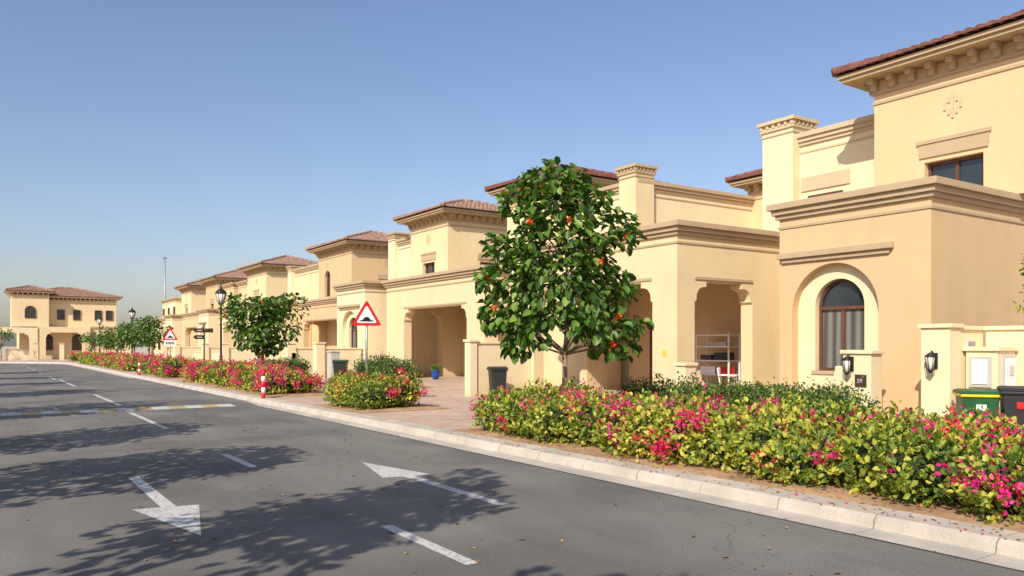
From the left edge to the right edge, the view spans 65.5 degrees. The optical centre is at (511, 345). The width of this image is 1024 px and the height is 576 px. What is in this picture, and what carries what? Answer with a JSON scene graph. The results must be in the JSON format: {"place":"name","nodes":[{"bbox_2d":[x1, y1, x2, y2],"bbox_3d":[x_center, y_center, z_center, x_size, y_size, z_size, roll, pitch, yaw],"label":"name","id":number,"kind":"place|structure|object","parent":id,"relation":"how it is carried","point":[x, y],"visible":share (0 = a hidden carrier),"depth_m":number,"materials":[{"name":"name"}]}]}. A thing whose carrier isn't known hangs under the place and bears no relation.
{"place":"outdoors","nodes":[
{"label":"outdoors","id":0,"kind":"place"},
{"bbox_2d":[1,347,150,355],"bbox_3d":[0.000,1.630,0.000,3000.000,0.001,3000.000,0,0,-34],"label":"ground","id":1,"kind":"structure","parent":0,"point":[141,350],"depth_m":332.92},
{"bbox_2d":[0,285,130,359],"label":"villa","id":2,"kind":"object","parent":1,"relation":"on","point":[48,320],"visible":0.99,"depth_m":86.10,"materials":[{"name":"beige paint"}]},
{"bbox_2d":[25,306,34,317],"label":"window glass","id":3,"kind":"structure","parent":2,"relation":"in","point":[27,313],"depth_m":83.84,"materials":[{"name":"grey glass"}]},
{"bbox_2d":[25,306,35,317],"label":"window frame","id":4,"kind":"structure","parent":2,"relation":"in","point":[27,306],"depth_m":83.80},
{"bbox_2d":[46,335,51,349],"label":"window glass","id":5,"kind":"structure","parent":2,"relation":"in","point":[48,336],"depth_m":85.74,"materials":[{"name":"grey glass"}]},
{"bbox_2d":[46,334,52,349],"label":"window frame","id":6,"kind":"structure","parent":2,"relation":"in","point":[47,334],"depth_m":85.72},
{"bbox_2d":[58,310,63,318],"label":"window glass","id":7,"kind":"structure","parent":2,"relation":"in","point":[60,312],"depth_m":86.34,"materials":[{"name":"grey glass"}]},
{"bbox_2d":[72,334,81,349],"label":"window frame","id":8,"kind":"structure","parent":2,"relation":"in","point":[76,334],"depth_m":87.05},
{"bbox_2d":[74,311,79,319],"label":"window glass","id":9,"kind":"structure","parent":2,"relation":"in","point":[76,313],"depth_m":87.22,"materials":[{"name":"grey glass"}]},
{"bbox_2d":[73,335,81,349],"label":"window glass","id":10,"kind":"structure","parent":2,"relation":"in","point":[76,336],"depth_m":87.16,"materials":[{"name":"grey glass"}]},
{"bbox_2d":[95,311,100,319],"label":"window glass","id":11,"kind":"structure","parent":2,"relation":"in","point":[97,313],"depth_m":88.32,"materials":[{"name":"grey glass"}]},
{"bbox_2d":[106,311,111,319],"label":"window glass","id":12,"kind":"structure","parent":2,"relation":"in","point":[108,313],"depth_m":88.94,"materials":[{"name":"grey glass"}]},
{"bbox_2d":[150,281,205,355],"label":"villa","id":13,"kind":"object","parent":1,"relation":"on","point":[193,297],"visible":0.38,"depth_m":86.31,"materials":[{"name":"beige paint"}]},
{"bbox_2d":[163,269,246,346],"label":"villa","id":14,"kind":"object","parent":1,"relation":"on","point":[184,325],"visible":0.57,"depth_m":75.29,"materials":[{"name":"beige paint"}]},
{"bbox_2d":[196,255,318,346],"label":"villa","id":15,"kind":"object","parent":1,"relation":"on","point":[268,278],"visible":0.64,"depth_m":63.74,"materials":[{"name":"beige paint"}]},
{"bbox_2d":[246,230,387,359],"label":"villa","id":16,"kind":"object","parent":1,"relation":"on","point":[356,257],"visible":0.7,"depth_m":50.18,"materials":[{"name":"beige paint"}]},
{"bbox_2d":[327,272,329,296],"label":"window frame","id":17,"kind":"structure","parent":16,"relation":"in","point":[328,272],"depth_m":51.93,"materials":[{"name":"brown wood"}]},
{"bbox_2d":[328,273,329,295],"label":"window glass","id":18,"kind":"structure","parent":16,"relation":"in","point":[329,273],"depth_m":51.74,"materials":[{"name":"grey glass"}]},
{"bbox_2d":[332,199,506,375],"bbox_3d":[-2.749,-2.860,42.486,13.300,8.919,10.331,0,0,-34],"label":"villa","id":19,"kind":"object","parent":1,"relation":"on","point":[447,235],"visible":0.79,"depth_m":38.24,"materials":[{"name":"beige paint"}]},
{"bbox_2d":[351,318,356,347],"bbox_3d":[-7.560,-0.425,38.742,0.100,1.890,1.120,0,0,-34],"label":"window frame","id":20,"kind":"structure","parent":19,"relation":"in","point":[352,329],"depth_m":39.15,"materials":[{"name":"brown wood"}]},
{"bbox_2d":[353,326,356,347],"bbox_3d":[-7.543,-0.425,38.754,0.022,1.851,1.080,0,0,-34],"label":"window glass","id":21,"kind":"structure","parent":19,"relation":"in","point":[354,327],"depth_m":38.98,"materials":[{"name":"grey glass"}]},
{"bbox_2d":[426,262,434,273],"bbox_3d":[-3.874,-3.385,38.683,0.100,1.270,1.240,0,0,-34],"label":"window frame","id":22,"kind":"structure","parent":19,"relation":"in","point":[431,264],"depth_m":38.67,"materials":[{"name":"brown wood"}]},
{"bbox_2d":[427,264,434,272],"bbox_3d":[-3.857,-3.395,38.694,0.020,1.250,1.200,0,0,-34],"label":"window glass","id":23,"kind":"structure","parent":19,"relation":"in","point":[428,266],"depth_m":38.86,"materials":[{"name":"grey glass"}]},
{"bbox_2d":[381,163,755,387],"bbox_3d":[3.015,-2.836,34.594,12.500,8.871,14.060,0,0,-34],"label":"villa","id":24,"kind":"object","parent":1,"relation":"on","point":[448,299],"visible":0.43,"depth_m":30.25,"materials":[{"name":"beige paint"}]},
{"bbox_2d":[725,168,762,229],"bbox_3d":[12.131,-2.868,30.324,5.963,8.935,5.363,0,0,-34],"label":"villa","id":25,"kind":"object","parent":1,"relation":"on","point":[751,183],"visible":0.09,"depth_m":30.40,"materials":[{"name":"beige paint"}]},
{"bbox_2d":[503,9,1023,416],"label":"villa","id":26,"kind":"object","parent":1,"relation":"on","point":[893,220],"visible":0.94,"depth_m":16.90,"materials":[{"name":"beige paint"}]},
{"bbox_2d":[650,328,651,386],"bbox_3d":[4.822,0.365,25.611,0.089,2.230,1.100,0,0,-34],"label":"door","id":27,"kind":"structure","parent":26,"relation":"in","point":[650,328],"depth_m":26.03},
{"bbox_2d":[808,190,842,197],"bbox_3d":[8.219,-3.450,20.906,0.100,1.100,1.000,0,0,-34],"label":"window frame","id":28,"kind":"structure","parent":26,"relation":"in","point":[838,191],"depth_m":20.84,"materials":[{"name":"beige paint"}]},
{"bbox_2d":[819,279,863,370],"bbox_3d":[6.822,-0.425,16.360,0.100,1.890,1.120,0,0,-34],"label":"window frame","id":29,"kind":"structure","parent":26,"relation":"in","point":[843,308],"depth_m":16.54,"materials":[{"name":"brown wood"}]},
{"bbox_2d":[823,282,863,367],"bbox_3d":[6.839,-0.425,16.372,0.022,1.851,1.080,0,0,-34],"label":"window glass","id":30,"kind":"structure","parent":26,"relation":"in","point":[843,293],"depth_m":16.44,"materials":[{"name":"grey glass"}]},
{"bbox_2d":[928,153,982,180],"bbox_3d":[9.591,-3.572,17.131,0.100,0.895,1.240,0,0,-34],"label":"window frame","id":31,"kind":"structure","parent":26,"relation":"in","point":[957,161],"depth_m":17.12,"materials":[{"name":"brown wood"}]},
{"bbox_2d":[932,157,982,185],"bbox_3d":[9.608,-3.582,17.142,0.020,0.875,1.200,0,0,-34],"label":"window glass","id":32,"kind":"structure","parent":26,"relation":"in","point":[971,171],"depth_m":16.99,"materials":[{"name":"grey glass"}]},
{"bbox_2d":[0,355,1022,532],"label":"pavement","id":33,"kind":"structure","parent":0,"point":[446,391],"depth_m":20.72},
{"bbox_2d":[0,328,14,360],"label":"flowering tree","id":34,"kind":"object","parent":33,"relation":"on","point":[6,335],"visible":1,"depth_m":78.68,"materials":[{"name":"green plant"}]},
{"bbox_2d":[5,349,29,359],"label":"garden wall","id":35,"kind":"structure","parent":33,"relation":"on","point":[16,354],"depth_m":79.69,"materials":[{"name":"paint"}]},
{"bbox_2d":[33,343,38,359],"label":"garden wall","id":36,"kind":"structure","parent":33,"relation":"on","point":[35,351],"depth_m":80.64,"materials":[{"name":"paint"}]},
{"bbox_2d":[59,343,64,359],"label":"garden wall","id":37,"kind":"structure","parent":33,"relation":"on","point":[61,351],"depth_m":81.88,"materials":[{"name":"paint"}]},
{"bbox_2d":[77,332,104,352],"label":"flowering tree","id":38,"kind":"object","parent":33,"relation":"on","point":[89,342],"visible":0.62,"depth_m":72.67,"materials":[{"name":"green plant"}]},
{"bbox_2d":[65,349,130,361],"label":"flowering hedge","id":39,"kind":"object","parent":33,"relation":"on","point":[72,356],"visible":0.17,"depth_m":74.73,"materials":[{"name":"pink plant"}]},
{"bbox_2d":[97,315,102,351],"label":"street lamp","id":40,"kind":"object","parent":33,"relation":"on","point":[99,319],"visible":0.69,"depth_m":70.54,"materials":[{"name":"black metal"}]},
{"bbox_2d":[85,349,129,353],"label":"garden wall","id":41,"kind":"structure","parent":33,"relation":"on","point":[125,351],"depth_m":84.32,"materials":[{"name":"paint"}]},
{"bbox_2d":[96,366,135,371],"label":"planting bed","id":42,"kind":"object","parent":33,"relation":"on","point":[117,369],"visible":0.15,"depth_m":47.06,"materials":[{"name":"soil"}]},
{"bbox_2d":[94,351,167,370],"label":"flowering hedge","id":43,"kind":"object","parent":42,"relation":"on","point":[125,362],"visible":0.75,"depth_m":47.46,"materials":[{"name":"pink plant"}]},
{"bbox_2d":[128,307,135,353],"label":"street lamp","id":44,"kind":"object","parent":42,"relation":"on","point":[131,312],"visible":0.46,"depth_m":55.56,"materials":[{"name":"black metal"}]},
{"bbox_2d":[112,318,155,351],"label":"flowering tree","id":45,"kind":"object","parent":42,"relation":"on","point":[124,331],"visible":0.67,"depth_m":52.44,"materials":[{"name":"green plant"}]},
{"bbox_2d":[127,316,172,354],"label":"flowering tree","id":46,"kind":"object","parent":42,"relation":"on","point":[142,326],"visible":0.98,"depth_m":48.06,"materials":[{"name":"green plant"}]},
{"bbox_2d":[101,321,136,353],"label":"flowering tree","id":47,"kind":"object","parent":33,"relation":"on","point":[120,347],"visible":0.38,"depth_m":57.76,"materials":[{"name":"green plant"}]},
{"bbox_2d":[142,331,161,353],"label":"flowering tree","id":48,"kind":"object","parent":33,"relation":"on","point":[154,341],"visible":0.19,"depth_m":87.75,"materials":[{"name":"green plant"}]},
{"bbox_2d":[137,373,183,378],"bbox_3d":[-16.700,1.450,39.363,2.360,0.048,8.000,0,0,-34],"label":"planting bed","id":49,"kind":"object","parent":33,"relation":"on","point":[153,375],"visible":0.18,"depth_m":37.17,"materials":[{"name":"soil"}]},
{"bbox_2d":[133,353,210,377],"bbox_3d":[-16.816,0.956,39.253,2.765,1.285,8.349,0,0,-34],"label":"flowering hedge","id":50,"kind":"object","parent":49,"relation":"on","point":[164,366],"visible":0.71,"depth_m":36.80,"materials":[{"name":"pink plant"}]},
{"bbox_2d":[193,323,212,359],"bbox_3d":[-14.672,0.210,37.826,0.900,2.580,0.100,0,0,-34],"label":"direction sign","id":51,"kind":"object","parent":49,"relation":"on","point":[203,330],"visible":0.93,"depth_m":37.84,"materials":[{"name":"black metal"}]},
{"bbox_2d":[156,344,172,357],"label":"garden wall","id":52,"kind":"structure","parent":33,"relation":"on","point":[164,349],"depth_m":67.14,"materials":[{"name":"paint"}]},
{"bbox_2d":[162,257,167,299],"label":"light mast","id":53,"kind":"object","parent":33,"relation":"on","point":[164,258],"visible":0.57,"depth_m":119.93,"materials":[{"name":"metal"}]},
{"bbox_2d":[163,328,177,356],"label":"traffic sign","id":54,"kind":"object","parent":33,"relation":"on","point":[170,338],"visible":0.95,"depth_m":42.03,"materials":[{"name":"metal"}]},
{"bbox_2d":[168,344,200,361],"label":"garden wall","id":55,"kind":"structure","parent":33,"relation":"on","point":[186,352],"depth_m":63.17,"materials":[{"name":"paint"}]},
{"bbox_2d":[193,343,219,362],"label":"garden wall","id":56,"kind":"structure","parent":33,"relation":"on","point":[208,353],"depth_m":55.11,"materials":[{"name":"paint"}]},
{"bbox_2d":[211,343,261,362],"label":"garden wall","id":57,"kind":"structure","parent":33,"relation":"on","point":[232,353],"depth_m":50.98,"materials":[{"name":"paint"}]},
{"bbox_2d":[174,380,325,397],"bbox_3d":[-9.635,1.450,28.809,2.360,0.048,13.400,0,0,-34],"label":"planting bed","id":58,"kind":"object","parent":33,"relation":"on","point":[295,394],"visible":0.23,"depth_m":24.50,"materials":[{"name":"soil"}]},
{"bbox_2d":[214,285,226,361],"bbox_3d":[-12.435,-0.585,34.035,0.492,4.130,0.492,0,0,1],"label":"street lamp","id":59,"kind":"object","parent":58,"relation":"on","point":[220,293],"visible":0.64,"depth_m":33.98,"materials":[{"name":"black metal"}]},
{"bbox_2d":[176,355,326,393],"bbox_3d":[-9.681,0.926,28.660,2.658,1.226,12.734,0,0,-34],"label":"flowering hedge","id":60,"kind":"object","parent":58,"relation":"on","point":[245,375],"visible":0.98,"depth_m":25.30,"materials":[{"name":"green plant"}]},
{"bbox_2d":[217,292,310,362],"bbox_3d":[-9.111,-0.206,28.973,2.805,3.467,3.126,0,0,37],"label":"flowering tree","id":61,"kind":"object","parent":58,"relation":"on","point":[270,311],"visible":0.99,"depth_m":28.44,"materials":[{"name":"green plant"}]},
{"bbox_2d":[276,344,284,359],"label":"garden wall","id":62,"kind":"structure","parent":33,"relation":"on","point":[279,355],"depth_m":40.35,"materials":[{"name":"paint"}]},
{"bbox_2d":[256,356,312,374],"bbox_3d":[-11.273,0.990,38.765,2.053,1.052,5.649,0,0,-34],"label":"box hedge","id":63,"kind":"object","parent":33,"relation":"on","point":[299,364],"visible":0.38,"depth_m":36.99,"materials":[{"name":"green plant"}]},
{"bbox_2d":[275,352,296,360],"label":"garden wall","id":64,"kind":"structure","parent":33,"relation":"on","point":[284,355],"depth_m":40.13,"materials":[{"name":"paint"}]},
{"bbox_2d":[269,347,312,359],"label":"garden wall","id":65,"kind":"structure","parent":33,"relation":"on","point":[270,356],"depth_m":41.55,"materials":[{"name":"paint"}]},
{"bbox_2d":[285,343,312,374],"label":"garden wall","id":66,"kind":"structure","parent":33,"relation":"on","point":[305,353],"depth_m":39.54,"materials":[{"name":"paint"}]},
{"bbox_2d":[326,351,340,378],"bbox_3d":[-7.945,0.870,35.416,0.460,1.260,0.560,0,0,-34],"label":"utility cabinet","id":67,"kind":"object","parent":33,"relation":"on","point":[333,355],"visible":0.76,"depth_m":35.24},
{"bbox_2d":[312,342,362,377],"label":"garden wall","id":68,"kind":"structure","parent":33,"relation":"on","point":[320,358],"depth_m":36.10,"materials":[{"name":"paint"}]},
{"bbox_2d":[332,360,348,379],"bbox_3d":[-7.362,1.100,34.214,0.620,1.000,0.749,0,0,-4],"label":"wheelie bin","id":69,"kind":"object","parent":33,"relation":"on","point":[338,365],"visible":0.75,"depth_m":33.90,"materials":[{"name":"black plastic"}]},
{"bbox_2d":[353,301,380,373],"bbox_3d":[-3.767,0.165,20.630,0.723,2.629,0.083,0,0,-16],"label":"traffic sign","id":70,"kind":"object","parent":33,"relation":"on","point":[366,317],"visible":0.92,"depth_m":20.61,"materials":[{"name":"metal"}]},
{"bbox_2d":[313,404,450,412],"bbox_3d":[-3.210,1.450,19.212,2.360,0.048,2.900,0,0,-34],"label":"planting bed","id":71,"kind":"object","parent":33,"relation":"on","point":[391,409],"visible":0.52,"depth_m":18.38,"materials":[{"name":"soil"}]},
{"bbox_2d":[319,365,430,409],"bbox_3d":[-3.401,0.983,19.203,2.252,1.060,2.915,0,0,-34],"label":"flowering hedge","id":72,"kind":"object","parent":71,"relation":"on","point":[372,390],"visible":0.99,"depth_m":18.53,"materials":[{"name":"green plant"}]},
{"bbox_2d":[349,351,425,384],"bbox_3d":[-4.585,0.859,28.662,1.638,1.300,3.969,0,0,-34],"label":"box hedge","id":73,"kind":"object","parent":33,"relation":"on","point":[381,363],"visible":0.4,"depth_m":27.78,"materials":[{"name":"green plant"}]},
{"bbox_2d":[429,363,441,379],"bbox_3d":[-3.315,1.104,34.866,0.594,0.753,0.606,0,0,-34],"label":"potted plant","id":74,"kind":"object","parent":33,"relation":"on","point":[435,369],"visible":1,"depth_m":34.70,"materials":[{"name":"green plant"}]},
{"bbox_2d":[463,339,529,396],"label":"garden wall","id":75,"kind":"structure","parent":33,"relation":"on","point":[480,357],"depth_m":23.48,"materials":[{"name":"paint"}]},
{"bbox_2d":[487,366,507,395],"bbox_3d":[-0.426,1.100,23.035,0.510,1.000,0.649,0,0,-14],"label":"wheelie bin","id":76,"kind":"object","parent":33,"relation":"on","point":[497,375],"visible":0.74,"depth_m":22.78,"materials":[{"name":"black plastic"}]},
{"bbox_2d":[674,362,704,386],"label":"garden wall","id":77,"kind":"structure","parent":33,"relation":"on","point":[686,369],"depth_m":18.51,"materials":[{"name":"paint"}]},
{"bbox_2d":[696,333,740,385],"bbox_3d":[5.940,0.565,22.990,0.490,1.830,1.240,0,0,-34],"label":"storage shelf","id":78,"kind":"object","parent":33,"relation":"on","point":[707,370],"visible":0.71,"depth_m":22.68,"materials":[{"name":"white metal"}]},
{"bbox_2d":[717,367,736,382],"bbox_3d":[5.949,1.031,22.002,0.532,0.882,0.512,0,0,21],"label":"plastic chair","id":79,"kind":"object","parent":33,"relation":"on","point":[719,374],"visible":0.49,"depth_m":21.90,"materials":[{"name":"white plastic"}]},
{"bbox_2d":[453,427,1023,532],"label":"planting bed","id":80,"kind":"object","parent":33,"relation":"on","point":[953,512],"visible":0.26,"depth_m":8.20,"materials":[{"name":"soil"}]},
{"bbox_2d":[472,156,654,388],"bbox_3d":[0.852,-0.911,13.956,2.881,4.874,2.502,0,0,-34],"label":"flowering tree","id":81,"kind":"object","parent":80,"relation":"on","point":[524,327],"visible":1,"depth_m":13.62,"materials":[{"name":"green plant"}]},
{"bbox_2d":[465,376,1023,524],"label":"flowering hedge","id":82,"kind":"object","parent":80,"relation":"on","point":[979,464],"visible":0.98,"depth_m":8.62,"materials":[{"name":"green plant"}]},
{"bbox_2d":[824,350,884,411],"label":"garden wall","id":83,"kind":"structure","parent":33,"relation":"on","point":[868,363],"depth_m":14.28,"materials":[{"name":"paint"}]},
{"bbox_2d":[841,355,853,374],"bbox_3d":[6.062,0.345,14.383,0.234,0.370,0.200,0,0,-34],"label":"wall lantern","id":84,"kind":"object","parent":83,"relation":"attached to","point":[848,365],"depth_m":14.33,"materials":[{"name":"black metal"}]},
{"bbox_2d":[855,374,866,386],"bbox_3d":[6.248,0.630,14.279,0.028,0.220,0.220,0,0,-34],"label":"house number plate","id":85,"kind":"object","parent":83,"relation":"attached to","point":[860,381],"visible":1,"depth_m":14.27,"materials":[{"name":"brown metal"}]},
{"bbox_2d":[914,405,1023,435],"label":"leafy shrub","id":86,"kind":"object","parent":33,"relation":"on","point":[978,413],"visible":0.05,"depth_m":10.73,"materials":[{"name":"green plant"}]},
{"bbox_2d":[917,323,1023,416],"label":"garden wall","id":87,"kind":"structure","parent":33,"relation":"on","point":[946,342],"depth_m":13.15,"materials":[{"name":"paint"}]},
{"bbox_2d":[925,350,937,372],"bbox_3d":[6.908,0.265,13.120,0.234,0.370,0.200,0,0,-34],"label":"wall lantern","id":88,"kind":"object","parent":87,"relation":"attached to","point":[931,357],"depth_m":13.07,"materials":[{"name":"black metal"}]},
{"bbox_2d":[965,341,1015,387],"bbox_3d":[7.866,0.335,13.115,0.575,0.830,0.634,0,0,-34],"label":"utility cabinet","id":89,"kind":"object","parent":87,"relation":"attached to","point":[980,371],"visible":0.92,"depth_m":12.92,"materials":[{"name":"white metal"}]},
{"bbox_2d":[1013,254,1023,325],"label":"bougainvillea","id":90,"kind":"object","parent":87,"relation":"on","point":[1015,306],"visible":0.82,"depth_m":13.33,"materials":[{"name":"green plant"}]},
{"bbox_2d":[952,388,1001,420],"bbox_3d":[7.252,1.135,12.435,0.560,0.930,0.699,0,0,18],"label":"wheelie bin","id":91,"kind":"object","parent":33,"relation":"on","point":[979,398],"visible":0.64,"depth_m":12.17,"materials":[{"name":"green plastic"}]},
{"bbox_2d":[997,386,1023,425],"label":"wheelie bin","id":92,"kind":"object","parent":33,"relation":"on","point":[1012,402],"visible":0.53,"depth_m":11.87,"materials":[{"name":"black plastic"}]},
{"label":"planting bed","id":93,"kind":"object","parent":33,"relation":"on","visible":0},
{"bbox_2d":[76,350,118,364],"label":"flowering hedge","id":94,"kind":"object","parent":93,"relation":"on","point":[86,358],"visible":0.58,"depth_m":62.03,"materials":[{"name":"green plant"}]},
{"bbox_2d":[88,325,118,352],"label":"flowering tree","id":95,"kind":"object","parent":93,"relation":"on","point":[100,338],"visible":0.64,"depth_m":64.27,"materials":[{"name":"green plant"}]},
{"bbox_3d":[4.050,1.450,14.083,1.800,0.048,5.100,0,0,-34],"label":"planting bed","id":96,"kind":"object","parent":33,"relation":"on","visible":0},
{"bbox_2d":[617,368,882,416],"bbox_3d":[3.930,0.971,14.169,1.876,1.078,5.199,0,0,-34],"label":"box hedge","id":97,"kind":"object","parent":96,"relation":"on","point":[756,392],"visible":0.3,"depth_m":13.66,"materials":[{"name":"green plant"}]},
{"bbox_2d":[0,363,1023,575],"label":"road","id":98,"kind":"structure","parent":0,"point":[91,502],"depth_m":7.50,"materials":[{"name":"grey asphalt"}]},
{"bbox_2d":[0,378,259,417],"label":"speed hump","id":99,"kind":"object","parent":98,"relation":"on","point":[33,395],"visible":1,"depth_m":23.94,"materials":[{"name":"asphalt"}]},
{"bbox_2d":[0,365,505,564],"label":"road marking","id":100,"kind":"object","parent":98,"relation":"on","point":[169,512],"visible":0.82,"depth_m":8.42,"materials":[{"name":"white paint"}]},
{"bbox_2d":[4,413,934,575],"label":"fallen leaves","id":101,"kind":"object","parent":98,"relation":"on","point":[561,540],"visible":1,"depth_m":7.87,"materials":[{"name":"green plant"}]},
{"bbox_2d":[0,362,1023,570],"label":"kerb","id":102,"kind":"structure","parent":98,"relation":"on","point":[944,535],"depth_m":8.34,"materials":[{"name":"concrete"}]},
{"bbox_2d":[138,359,140,374],"bbox_3d":[-18.648,1.065,39.864,0.107,0.830,0.110,0,0,-34],"label":"bollard","id":103,"kind":"object","parent":102,"relation":"on","point":[139,366],"visible":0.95,"depth_m":39.82,"materials":[{"name":"red plastic"}]},
{"bbox_2d":[261,369,264,397],"bbox_3d":[-6.960,1.065,22.297,0.107,0.830,0.110,0,0,-34],"label":"bollard","id":104,"kind":"object","parent":102,"relation":"on","point":[262,383],"visible":1,"depth_m":22.26,"materials":[{"name":"red plastic"}]},
{"bbox_2d":[445,429,1020,539],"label":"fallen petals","id":105,"kind":"object","parent":102,"relation":"on","point":[796,494],"visible":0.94,"depth_m":8.02,"materials":[{"name":"pink plant"}]},
{"bbox_2d":[75,366,1023,571],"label":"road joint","id":106,"kind":"object","parent":98,"relation":"on","point":[705,502],"visible":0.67,"depth_m":7.70,"materials":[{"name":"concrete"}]},
{"bbox_2d":[0,0,1023,346],"label":"sky","id":107,"kind":"structure","parent":0,"point":[209,138],"materials":[{"name":"blue"}]}
]}

